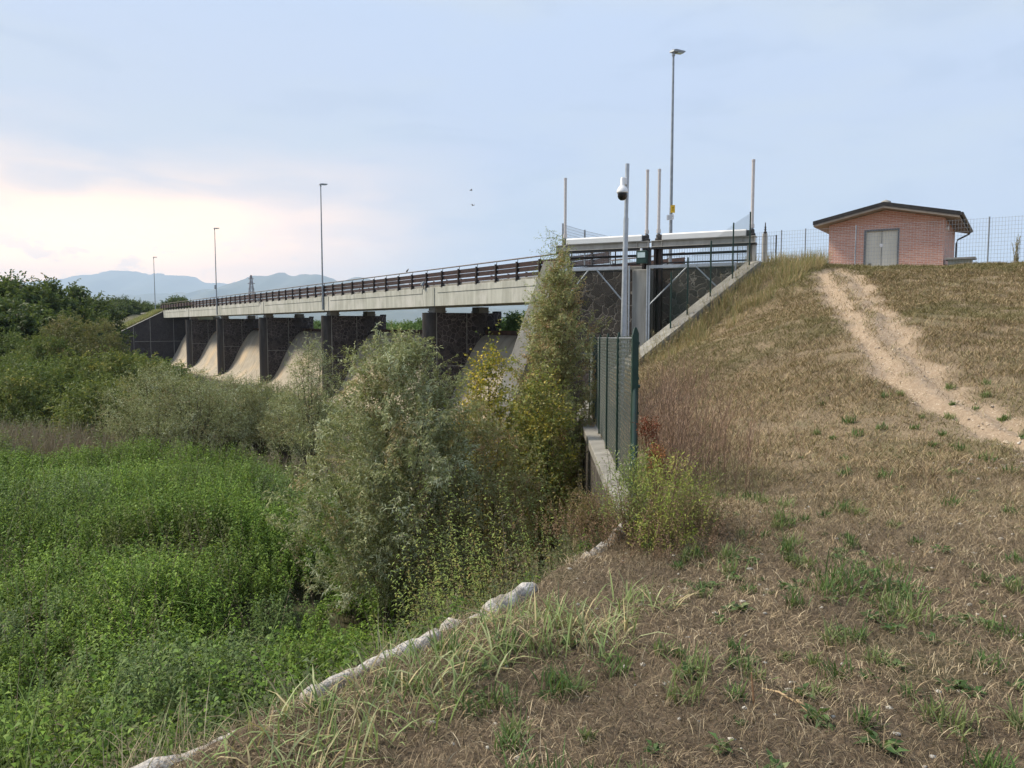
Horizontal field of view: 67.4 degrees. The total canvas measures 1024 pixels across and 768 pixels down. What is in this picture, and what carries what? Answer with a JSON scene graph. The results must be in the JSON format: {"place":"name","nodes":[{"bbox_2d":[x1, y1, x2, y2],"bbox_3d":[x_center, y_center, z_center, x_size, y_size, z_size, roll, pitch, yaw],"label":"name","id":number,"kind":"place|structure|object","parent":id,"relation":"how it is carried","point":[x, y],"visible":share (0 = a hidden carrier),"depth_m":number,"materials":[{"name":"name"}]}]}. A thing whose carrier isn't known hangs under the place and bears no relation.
{"place":"outdoors","nodes":[
{"label":"outdoors","id":0,"kind":"place"},
{"bbox_2d":[23,270,225,298],"bbox_3d":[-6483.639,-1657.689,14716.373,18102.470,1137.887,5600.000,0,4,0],"label":"mountains","id":1,"kind":"structure","parent":0,"point":[112,282],"depth_m":14648.15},
{"bbox_2d":[0,314,577,766],"bbox_3d":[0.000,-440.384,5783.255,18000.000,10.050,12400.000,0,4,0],"label":"ground","id":2,"kind":"structure","parent":0,"point":[300,596],"depth_m":15.38,"materials":[{"name":"soil"}]},
{"bbox_2d":[0,275,37,325],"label":"tree","id":3,"kind":"object","parent":2,"relation":"on","point":[3,285],"visible":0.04,"depth_m":66.52,"materials":[{"name":"green plant"}]},
{"bbox_2d":[0,325,46,367],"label":"shrub","id":4,"kind":"object","parent":2,"relation":"on","point":[17,337],"visible":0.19,"depth_m":57.58,"materials":[{"name":"green plant"}]},
{"bbox_2d":[0,351,61,378],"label":"shrub","id":5,"kind":"object","parent":2,"relation":"on","point":[18,364],"visible":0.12,"depth_m":49.76,"materials":[{"name":"green plant"}]},
{"bbox_2d":[0,269,71,315],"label":"tree","id":6,"kind":"object","parent":2,"relation":"on","point":[32,297],"visible":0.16,"depth_m":73.59,"materials":[{"name":"green plant"}]},
{"bbox_2d":[0,364,72,432],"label":"shrub","id":7,"kind":"object","parent":2,"relation":"on","point":[19,382],"visible":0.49,"depth_m":37.49,"materials":[{"name":"green plant"}]},
{"bbox_2d":[0,282,72,356],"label":"tree","id":8,"kind":"object","parent":2,"relation":"on","point":[19,316],"visible":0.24,"depth_m":60.64,"materials":[{"name":"green plant"}]},
{"bbox_2d":[1,331,86,370],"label":"shrub","id":9,"kind":"object","parent":2,"relation":"on","point":[37,347],"visible":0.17,"depth_m":55.14,"materials":[{"name":"green plant"}]},
{"bbox_2d":[0,294,98,351],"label":"tree","id":10,"kind":"object","parent":2,"relation":"on","point":[48,312],"visible":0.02,"depth_m":65.87,"materials":[{"name":"green plant"}]},
{"bbox_2d":[32,273,90,323],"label":"tree","id":11,"kind":"object","parent":2,"relation":"on","point":[63,299],"visible":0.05,"depth_m":77.53,"materials":[{"name":"green plant"}]},
{"bbox_2d":[0,349,126,433],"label":"shrub","id":12,"kind":"object","parent":2,"relation":"on","point":[66,375],"visible":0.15,"depth_m":39.54,"materials":[{"name":"green plant"}]},
{"bbox_2d":[24,308,116,368],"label":"shrub","id":13,"kind":"object","parent":2,"relation":"on","point":[76,332],"visible":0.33,"depth_m":57.43,"materials":[{"name":"green plant"}]},
{"bbox_2d":[60,278,124,340],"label":"tree","id":14,"kind":"object","parent":2,"relation":"on","point":[78,293],"visible":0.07,"depth_m":83.32,"materials":[{"name":"green plant"}]},
{"bbox_2d":[66,300,122,354],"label":"tree","id":15,"kind":"object","parent":2,"relation":"on","point":[87,314],"visible":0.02,"depth_m":79.49,"materials":[{"name":"green plant"}]},
{"bbox_2d":[40,348,150,417],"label":"shrub","id":16,"kind":"object","parent":2,"relation":"on","point":[82,362],"visible":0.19,"depth_m":41.77,"materials":[{"name":"green plant"}]},
{"bbox_2d":[37,367,164,449],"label":"shrub","id":17,"kind":"object","parent":2,"relation":"on","point":[86,398],"visible":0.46,"depth_m":33.44,"materials":[{"name":"green plant"}]},
{"bbox_2d":[75,316,136,367],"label":"shrub","id":18,"kind":"object","parent":2,"relation":"on","point":[110,333],"visible":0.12,"depth_m":61.80,"materials":[{"name":"green plant"}]},
{"bbox_2d":[85,290,137,351],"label":"tree","id":19,"kind":"object","parent":2,"relation":"on","point":[111,313],"visible":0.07,"depth_m":98.37,"materials":[{"name":"green plant"}]},
{"bbox_2d":[70,344,160,413],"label":"shrub","id":20,"kind":"object","parent":2,"relation":"on","point":[121,368],"visible":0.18,"depth_m":43.99,"materials":[{"name":"green plant"}]},
{"bbox_2d":[97,295,154,320],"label":"tree","id":21,"kind":"object","parent":2,"relation":"on","point":[132,306],"visible":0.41,"depth_m":175.37,"materials":[{"name":"green plant"}]},
{"bbox_2d":[118,308,165,329],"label":"bank grass","id":22,"kind":"structure","parent":2,"relation":"on","point":[148,314],"depth_m":142.99,"materials":[{"name":"green plant"}]},
{"bbox_2d":[107,349,184,410],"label":"shrub","id":23,"kind":"object","parent":2,"relation":"on","point":[153,362],"visible":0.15,"depth_m":47.88,"materials":[{"name":"green plant"}]},
{"bbox_2d":[76,358,222,457],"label":"willow bush","id":24,"kind":"object","parent":2,"relation":"on","point":[148,383],"visible":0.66,"depth_m":28.57,"materials":[{"name":"green plant"}]},
{"bbox_2d":[120,311,189,361],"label":"stone abutment","id":25,"kind":"object","parent":2,"relation":"on","point":[161,335],"visible":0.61,"depth_m":141.88,"materials":[{"name":"grey stone"}]},
{"bbox_2d":[153,294,191,309],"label":"tree","id":26,"kind":"object","parent":2,"relation":"on","point":[178,299],"visible":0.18,"depth_m":175.71,"materials":[{"name":"green plant"}]},
{"bbox_2d":[156,356,196,388],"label":"shrub","id":27,"kind":"object","parent":2,"relation":"on","point":[186,370],"visible":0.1,"depth_m":52.16,"materials":[{"name":"green plant"}]},
{"bbox_2d":[133,366,250,461],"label":"willow bush","id":28,"kind":"object","parent":2,"relation":"on","point":[187,421],"visible":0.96,"depth_m":27.73,"materials":[{"name":"green plant"}]},
{"bbox_2d":[0,417,422,496],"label":"dry reeds","id":29,"kind":"object","parent":2,"relation":"on","point":[48,446],"visible":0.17,"depth_m":28.33,"materials":[{"name":"plant"}]},
{"bbox_2d":[181,370,267,454],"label":"willow bush","id":30,"kind":"object","parent":2,"relation":"on","point":[227,382],"visible":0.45,"depth_m":29.97,"materials":[{"name":"green plant"}]},
{"bbox_2d":[0,456,497,767],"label":"meadow grass","id":31,"kind":"structure","parent":2,"relation":"on","point":[27,700],"depth_m":11.58,"materials":[{"name":"green plant"}]},
{"bbox_2d":[220,375,294,456],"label":"willow bush","id":32,"kind":"object","parent":2,"relation":"on","point":[249,402],"visible":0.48,"depth_m":30.88,"materials":[{"name":"green plant"}]},
{"bbox_2d":[0,435,550,766],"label":"dead stalks","id":33,"kind":"object","parent":2,"relation":"on","point":[156,582],"visible":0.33,"depth_m":11.99,"materials":[{"name":"plant"}]},
{"bbox_2d":[245,383,312,463],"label":"willow bush","id":34,"kind":"object","parent":2,"relation":"on","point":[276,436],"visible":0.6,"depth_m":28.95,"materials":[{"name":"green plant"}]},
{"bbox_2d":[0,371,571,577],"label":"undergrowth","id":35,"kind":"object","parent":2,"relation":"on","point":[267,457],"visible":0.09,"depth_m":31.20,"materials":[{"name":"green plant"}]},
{"bbox_2d":[0,431,592,767],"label":"weeds","id":36,"kind":"object","parent":2,"relation":"on","point":[55,653],"visible":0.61,"depth_m":12.52,"materials":[{"name":"green plant"}]},
{"bbox_2d":[272,330,350,488],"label":"willow bush","id":37,"kind":"object","parent":2,"relation":"on","point":[307,412],"visible":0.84,"depth_m":23.91,"materials":[{"name":"green plant"}]},
{"bbox_2d":[151,328,518,446],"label":"weir","id":38,"kind":"object","parent":2,"relation":"on","point":[247,359],"visible":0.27,"depth_m":87.55,"materials":[{"name":"concrete"}]},
{"bbox_2d":[185,317,219,367],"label":"bridge pier","id":39,"kind":"structure","parent":38,"relation":"on","point":[199,333],"depth_m":125.33,"materials":[{"name":"stone"}]},
{"bbox_2d":[216,315,258,375],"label":"bridge pier","id":40,"kind":"structure","parent":38,"relation":"on","point":[232,334],"depth_m":108.06,"materials":[{"name":"stone"}]},
{"bbox_2d":[258,314,313,383],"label":"bridge pier","id":41,"kind":"structure","parent":38,"relation":"on","point":[277,336],"depth_m":90.81,"materials":[{"name":"stone"}]},
{"bbox_2d":[321,311,385,396],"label":"bridge pier","id":42,"kind":"structure","parent":38,"relation":"on","point":[337,331],"depth_m":73.52,"materials":[{"name":"stone"}]},
{"bbox_2d":[422,306,501,419],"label":"bridge pier","id":43,"kind":"structure","parent":38,"relation":"on","point":[454,334],"depth_m":56.39,"materials":[{"name":"stone"}]},
{"bbox_2d":[257,320,515,635],"bbox_3d":[-2.006,1.511,13.119,4.185,5.202,3.933,0,4,0],"label":"willow bush","id":44,"kind":"object","parent":2,"relation":"on","point":[393,367],"visible":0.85,"depth_m":12.36,"materials":[{"name":"green plant"}]},
{"bbox_2d":[384,459,520,632],"bbox_3d":[-0.600,2.947,9.399,1.813,4.186,1.205,-2,5,-27],"label":"weed clump","id":45,"kind":"object","parent":2,"relation":"on","point":[440,542],"visible":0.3,"depth_m":9.24,"materials":[{"name":"green plant"}]},
{"bbox_2d":[397,512,533,639],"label":"weed clump","id":46,"kind":"object","parent":2,"relation":"on","point":[486,572],"visible":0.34,"depth_m":7.53,"materials":[{"name":"green plant"}]},
{"bbox_2d":[406,436,546,616],"bbox_3d":[-0.326,2.856,8.686,1.816,4.524,2.020,0,4,0],"label":"weed clump","id":47,"kind":"object","parent":2,"relation":"on","point":[476,534],"visible":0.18,"depth_m":8.78,"materials":[{"name":"green plant"}]},
{"bbox_2d":[400,385,559,604],"bbox_3d":[-0.615,2.029,14.010,2.926,4.037,2.813,-3,5,-36],"label":"willow bush","id":48,"kind":"object","parent":2,"relation":"on","point":[494,432],"visible":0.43,"depth_m":13.70,"materials":[{"name":"green plant"}]},
{"bbox_2d":[443,319,533,573],"bbox_3d":[-0.441,1.299,15.675,1.877,5.226,1.915,-1,5,-18],"label":"poplar sapling","id":49,"kind":"object","parent":2,"relation":"on","point":[490,361],"visible":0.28,"depth_m":15.44,"materials":[{"name":"green plant"}]},
{"bbox_2d":[463,261,558,507],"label":"wing wall","id":50,"kind":"structure","parent":2,"relation":"on","point":[517,350],"depth_m":29.60,"materials":[{"name":"concrete"}]},
{"bbox_2d":[496,310,525,330],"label":"shrub","id":51,"kind":"object","parent":2,"relation":"on","point":[512,323],"visible":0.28,"depth_m":57.47,"materials":[{"name":"green plant"}]},
{"bbox_2d":[456,468,595,613],"bbox_3d":[0.160,2.957,8.446,1.496,4.259,1.788,0,4,0],"label":"weed clump","id":52,"kind":"object","parent":2,"relation":"on","point":[507,508],"visible":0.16,"depth_m":8.24,"materials":[{"name":"green plant"}]},
{"bbox_2d":[462,486,644,589],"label":"weed clump","id":53,"kind":"object","parent":2,"relation":"on","point":[522,537],"visible":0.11,"depth_m":7.85,"materials":[{"name":"green plant"}]},
{"bbox_2d":[501,441,638,581],"bbox_3d":[0.767,2.913,9.782,1.482,4.376,1.459,-3,5,-36],"label":"weed clump","id":54,"kind":"object","parent":2,"relation":"on","point":[547,513],"visible":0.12,"depth_m":9.74,"materials":[{"name":"green plant"}]},
{"bbox_2d":[512,462,672,580],"bbox_3d":[1.184,2.979,8.527,1.619,4.173,2.075,4,6,40],"label":"weed clump","id":55,"kind":"object","parent":2,"relation":"on","point":[642,485],"visible":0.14,"depth_m":8.17,"materials":[{"name":"green plant"}]},
{"bbox_2d":[577,413,630,545],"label":"retaining wall","id":56,"kind":"structure","parent":2,"relation":"on","point":[594,442],"depth_m":13.34,"materials":[{"name":"concrete"}]},
{"bbox_2d":[589,327,639,510],"bbox_3d":[1.714,0.086,14.087,0.149,2.274,11.895,0,4,4],"label":"wire fence","id":57,"kind":"object","parent":56,"relation":"on","point":[602,413],"visible":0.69,"depth_m":11.03,"materials":[{"name":"green metal"}]},
{"bbox_2d":[632,269,652,345],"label":"concrete pier","id":58,"kind":"structure","parent":2,"relation":"on","point":[639,299],"depth_m":30.50,"materials":[{"name":"grey concrete"}]},
{"bbox_2d":[555,169,651,331],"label":"sluice gate","id":59,"kind":"structure","parent":58,"relation":"on","point":[603,244],"depth_m":31.33,"materials":[{"name":"metal"}]},
{"bbox_2d":[140,301,526,324],"bbox_3d":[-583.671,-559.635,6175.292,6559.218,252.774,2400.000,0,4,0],"label":"hills","id":60,"kind":"structure","parent":0,"point":[405,314],"depth_m":5809.64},
{"bbox_2d":[93,258,673,309],"bbox_3d":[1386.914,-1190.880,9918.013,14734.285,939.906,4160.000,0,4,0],"label":"mountains","id":61,"kind":"structure","parent":0,"point":[274,281],"depth_m":9693.98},
{"bbox_2d":[0,0,1023,284],"label":"sky","id":62,"kind":"structure","parent":0,"point":[132,131],"materials":[{"name":"blue"}]},
{"bbox_2d":[171,265,1023,767],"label":"embankment","id":63,"kind":"structure","parent":0,"point":[943,397],"depth_m":4.51,"materials":[{"name":"plant"}]},
{"bbox_2d":[11,607,424,767],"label":"dead bank grass","id":64,"kind":"structure","parent":63,"relation":"on","point":[159,744],"depth_m":3.24,"materials":[{"name":"beige plant"}]},
{"bbox_2d":[1,503,620,767],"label":"bank weeds","id":65,"kind":"object","parent":63,"relation":"on","point":[560,556],"visible":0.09,"depth_m":3.98,"materials":[{"name":"green plant"}]},
{"bbox_2d":[131,517,632,767],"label":"kerb","id":66,"kind":"structure","parent":63,"relation":"on","point":[521,591],"depth_m":4.12,"materials":[{"name":"grey concrete"}]},
{"bbox_2d":[121,570,705,767],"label":"kerb grass","id":67,"kind":"structure","parent":63,"relation":"on","point":[485,616],"depth_m":3.57,"materials":[{"name":"green plant"}]},
{"bbox_2d":[364,541,521,650],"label":"weed clump","id":68,"kind":"object","parent":63,"relation":"on","point":[424,600],"visible":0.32,"depth_m":6.66,"materials":[{"name":"green plant"}]},
{"bbox_2d":[411,541,570,625],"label":"weed clump","id":69,"kind":"object","parent":63,"relation":"on","point":[483,578],"visible":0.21,"depth_m":6.73,"materials":[{"name":"green plant"}]},
{"bbox_2d":[493,349,587,577],"bbox_3d":[0.650,1.615,15.166,1.880,4.688,1.811,2,5,24],"label":"poplar sapling","id":70,"kind":"object","parent":63,"relation":"on","point":[541,423],"visible":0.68,"depth_m":14.97,"materials":[{"name":"green plant"}]},
{"bbox_2d":[522,226,587,527],"bbox_3d":[1.057,-0.069,18.607,1.882,7.501,1.751,0,4,0],"label":"willow tree","id":71,"kind":"object","parent":63,"relation":"on","point":[564,271],"visible":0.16,"depth_m":18.47,"materials":[{"name":"green plant"}]},
{"bbox_2d":[495,240,623,550],"bbox_3d":[1.125,0.273,17.318,3.190,7.034,3.347,0,4,0],"label":"willow tree","id":72,"kind":"object","parent":63,"relation":"on","point":[558,338],"visible":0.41,"depth_m":16.95,"materials":[{"name":"green plant"}]},
{"bbox_2d":[137,447,1023,767],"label":"straw litter","id":73,"kind":"object","parent":63,"relation":"on","point":[757,507],"visible":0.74,"depth_m":3.85,"materials":[{"name":"beige plant"}]},
{"bbox_2d":[508,474,667,549],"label":"weed bush","id":74,"kind":"object","parent":63,"relation":"on","point":[577,518],"visible":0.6,"depth_m":6.93,"materials":[{"name":"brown plant"}]},
{"bbox_2d":[620,163,628,405],"bbox_3d":[2.608,-2.147,17.888,0.186,5.852,0.118,0,4,0],"label":"camera pole","id":75,"kind":"object","parent":63,"relation":"on","point":[624,271],"visible":0.71,"depth_m":17.79,"materials":[{"name":"metal"}]},
{"bbox_2d":[551,438,707,555],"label":"weed bush","id":76,"kind":"object","parent":63,"relation":"on","point":[628,502],"visible":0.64,"depth_m":6.36,"materials":[{"name":"green plant"}]},
{"bbox_2d":[632,408,661,514],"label":"dock plant","id":77,"kind":"object","parent":63,"relation":"on","point":[649,428],"visible":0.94,"depth_m":7.43,"materials":[{"name":"plant"}]},
{"bbox_2d":[646,440,668,520],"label":"dock plant","id":78,"kind":"object","parent":63,"relation":"on","point":[658,455],"visible":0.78,"depth_m":6.88,"materials":[{"name":"brown plant"}]},
{"bbox_2d":[303,377,1023,767],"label":"grass tufts","id":79,"kind":"object","parent":63,"relation":"on","point":[727,551],"visible":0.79,"depth_m":3.93,"materials":[{"name":"green plant"}]},
{"bbox_2d":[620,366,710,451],"bbox_3d":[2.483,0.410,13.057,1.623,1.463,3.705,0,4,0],"label":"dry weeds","id":80,"kind":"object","parent":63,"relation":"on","point":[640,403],"visible":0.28,"depth_m":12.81,"materials":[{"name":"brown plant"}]},
{"bbox_2d":[569,262,763,461],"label":"stone wall","id":81,"kind":"structure","parent":63,"relation":"on","point":[596,283],"depth_m":32.46,"materials":[{"name":"grey stone"}]},
{"bbox_2d":[559,266,629,355],"bbox_3d":[3.314,-2.718,31.292,3.053,4.040,0.075,2,5,26],"label":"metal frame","id":82,"kind":"object","parent":81,"relation":"attached to","point":[597,269],"visible":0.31,"depth_m":30.92,"materials":[{"name":"metal"}]},
{"bbox_2d":[575,235,776,265],"bbox_3d":[6.405,-5.323,31.593,8.557,1.150,0.057,2,5,26],"label":"fence","id":83,"kind":"object","parent":81,"relation":"on","point":[578,260],"visible":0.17,"depth_m":30.90,"materials":[{"name":"metal"}]},
{"bbox_2d":[567,442,772,565],"bbox_3d":[1.090,0.960,5.985,1.483,1.043,1.284,-2,5,-28],"label":"weed bush","id":84,"kind":"object","parent":63,"relation":"on","point":[668,535],"visible":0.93,"depth_m":5.92,"materials":[{"name":"green plant"}]},
{"bbox_2d":[615,333,732,414],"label":"dry weeds","id":85,"kind":"object","parent":63,"relation":"on","point":[683,368],"visible":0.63,"depth_m":16.42,"materials":[{"name":"brown plant"}]},
{"bbox_2d":[639,310,712,364],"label":"dry weeds","id":86,"kind":"object","parent":63,"relation":"on","point":[682,339],"visible":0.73,"depth_m":25.05,"materials":[{"name":"brown plant"}]},
{"bbox_2d":[667,49,685,264],"bbox_3d":[7.628,-10.340,35.912,1.047,10.334,0.478,-3,5,-34],"label":"street lamp","id":87,"kind":"object","parent":63,"relation":"on","point":[670,217],"visible":0.96,"depth_m":35.79,"materials":[{"name":"metal"}]},
{"bbox_2d":[614,261,760,368],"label":"wing wall","id":88,"kind":"structure","parent":63,"relation":"on","point":[692,308],"depth_m":26.63,"materials":[{"name":"concrete"}]},
{"bbox_2d":[646,262,735,341],"bbox_3d":[6.824,-2.584,29.548,3.443,4.040,0.075,2,5,26],"label":"screen","id":89,"kind":"object","parent":88,"relation":"attached to","point":[648,306],"visible":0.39,"depth_m":29.89,"materials":[{"name":"metal"}]},
{"bbox_2d":[670,212,750,327],"bbox_3d":[7.058,-4.069,27.115,4.043,4.284,0.055,-3,5,-34],"label":"wire fence","id":90,"kind":"object","parent":88,"relation":"on","point":[696,295],"visible":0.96,"depth_m":27.04,"materials":[{"name":"grey metal"}]},
{"bbox_2d":[614,465,776,547],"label":"weed bush","id":91,"kind":"object","parent":63,"relation":"on","point":[694,488],"visible":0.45,"depth_m":6.42,"materials":[{"name":"green plant"}]},
{"bbox_2d":[651,159,757,335],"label":"sluice gate","id":92,"kind":"structure","parent":63,"relation":"on","point":[660,243],"depth_m":29.81,"materials":[{"name":"metal"}]},
{"bbox_2d":[387,460,1023,767],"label":"pebbles","id":93,"kind":"object","parent":63,"relation":"on","point":[832,716],"visible":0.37,"depth_m":3.87,"materials":[{"name":"stone"}]},
{"bbox_2d":[629,354,802,497],"bbox_3d":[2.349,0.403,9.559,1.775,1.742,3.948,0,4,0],"label":"dry weeds","id":94,"kind":"object","parent":63,"relation":"on","point":[673,429],"visible":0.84,"depth_m":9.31,"materials":[{"name":"brown plant"}]},
{"bbox_2d":[685,279,759,334],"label":"dry weeds","id":95,"kind":"object","parent":63,"relation":"on","point":[716,306],"visible":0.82,"depth_m":25.98,"materials":[{"name":"brown plant"}]},
{"bbox_2d":[640,245,833,364],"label":"tall grass","id":96,"kind":"structure","parent":63,"relation":"on","point":[794,263],"depth_m":26.35,"materials":[{"name":"beige plant"}]},
{"bbox_2d":[460,440,1023,767],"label":"weeds","id":97,"kind":"object","parent":63,"relation":"on","point":[890,748],"visible":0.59,"depth_m":3.85,"materials":[{"name":"green plant"}]},
{"bbox_2d":[721,255,778,303],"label":"dry weeds","id":98,"kind":"object","parent":63,"relation":"on","point":[750,287],"visible":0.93,"depth_m":26.73,"materials":[{"name":"brown plant"}]},
{"bbox_2d":[595,260,1023,596],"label":"dry grass","id":99,"kind":"structure","parent":63,"relation":"on","point":[880,274],"depth_m":15.06,"materials":[{"name":"brown plant"}]},
{"bbox_2d":[737,216,1023,264],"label":"fence","id":100,"kind":"object","parent":63,"relation":"on","point":[893,250],"visible":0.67,"depth_m":30.77,"materials":[{"name":"metal"}]},
{"bbox_2d":[813,200,972,266],"bbox_3d":[19.448,-7.096,38.964,6.385,3.800,7.620,3,5,33],"label":"brick hut","id":101,"kind":"object","parent":63,"relation":"on","point":[884,214],"visible":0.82,"depth_m":36.40,"materials":[{"name":"pink brick"}]},
{"bbox_2d":[863,228,899,266],"bbox_3d":[17.633,-6.194,36.677,1.520,2.350,0.200,3,5,33],"label":"door","id":102,"kind":"structure","parent":101,"relation":"in","point":[879,241],"depth_m":36.66,"materials":[{"name":"grey metal"}]},
{"bbox_2d":[816,270,1023,464],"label":"path gravel","id":103,"kind":"structure","parent":0,"point":[906,357],"depth_m":15.74,"materials":[{"name":"beige stone"}]},
{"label":"stone abutment","id":104,"kind":"object","parent":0,"visible":0},
{"bbox_2d":[141,276,537,317],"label":"bridge","id":105,"kind":"structure","parent":104,"relation":"on","point":[506,292],"depth_m":60.73,"materials":[{"name":"concrete"}]},
{"bbox_2d":[160,252,609,310],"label":"guardrail","id":106,"kind":"object","parent":105,"relation":"on","point":[515,269],"visible":0.84,"depth_m":58.38,"materials":[{"name":"brown metal"}]},
{"bbox_2d":[191,252,683,306],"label":"guardrail","id":107,"kind":"object","parent":105,"relation":"on","point":[527,274],"visible":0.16,"depth_m":64.07,"materials":[{"name":"brown metal"}]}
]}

